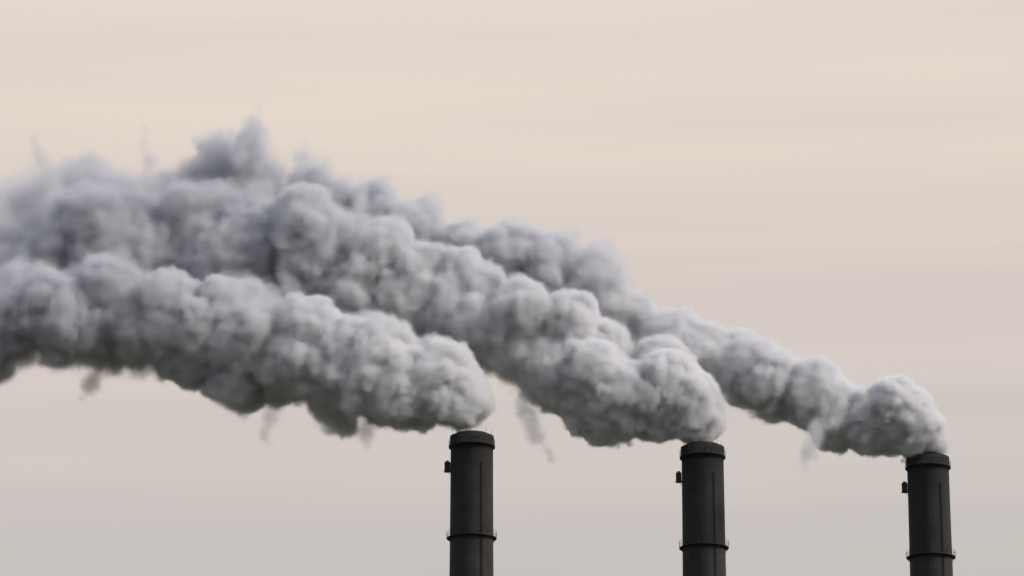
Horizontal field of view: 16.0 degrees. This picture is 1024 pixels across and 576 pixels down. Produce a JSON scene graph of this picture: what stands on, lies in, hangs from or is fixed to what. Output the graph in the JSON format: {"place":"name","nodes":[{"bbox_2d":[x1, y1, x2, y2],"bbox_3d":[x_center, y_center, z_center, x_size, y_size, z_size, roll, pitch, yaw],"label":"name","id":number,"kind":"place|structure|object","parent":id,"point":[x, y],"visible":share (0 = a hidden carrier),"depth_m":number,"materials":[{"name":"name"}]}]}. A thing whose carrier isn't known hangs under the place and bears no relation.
{"place":"outdoors","nodes":[
{"label":"outdoors","id":0,"kind":"place"},
{"bbox_2d":[444,424,496,575],"bbox_3d":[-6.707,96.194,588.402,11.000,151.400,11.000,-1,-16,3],"label":"chimney","id":1,"kind":"object","parent":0,"point":[471,538],"visible":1,"depth_m":603.29,"materials":[{"name":"metal"}]},
{"bbox_2d":[0,0,1023,575],"label":"sky","id":2,"kind":"structure","parent":0,"point":[262,261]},
{"bbox_2d":[675,438,728,575],"bbox_3d":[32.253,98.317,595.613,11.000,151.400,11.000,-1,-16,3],"label":"chimney","id":3,"kind":"object","parent":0,"point":[703,547],"visible":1,"depth_m":610.73,"materials":[{"name":"metal"}]},
{"bbox_2d":[901,447,955,575],"bbox_3d":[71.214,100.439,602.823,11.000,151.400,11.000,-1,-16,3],"label":"chimney","id":4,"kind":"object","parent":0,"point":[927,488],"visible":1,"depth_m":618.19,"materials":[{"name":"metal"}]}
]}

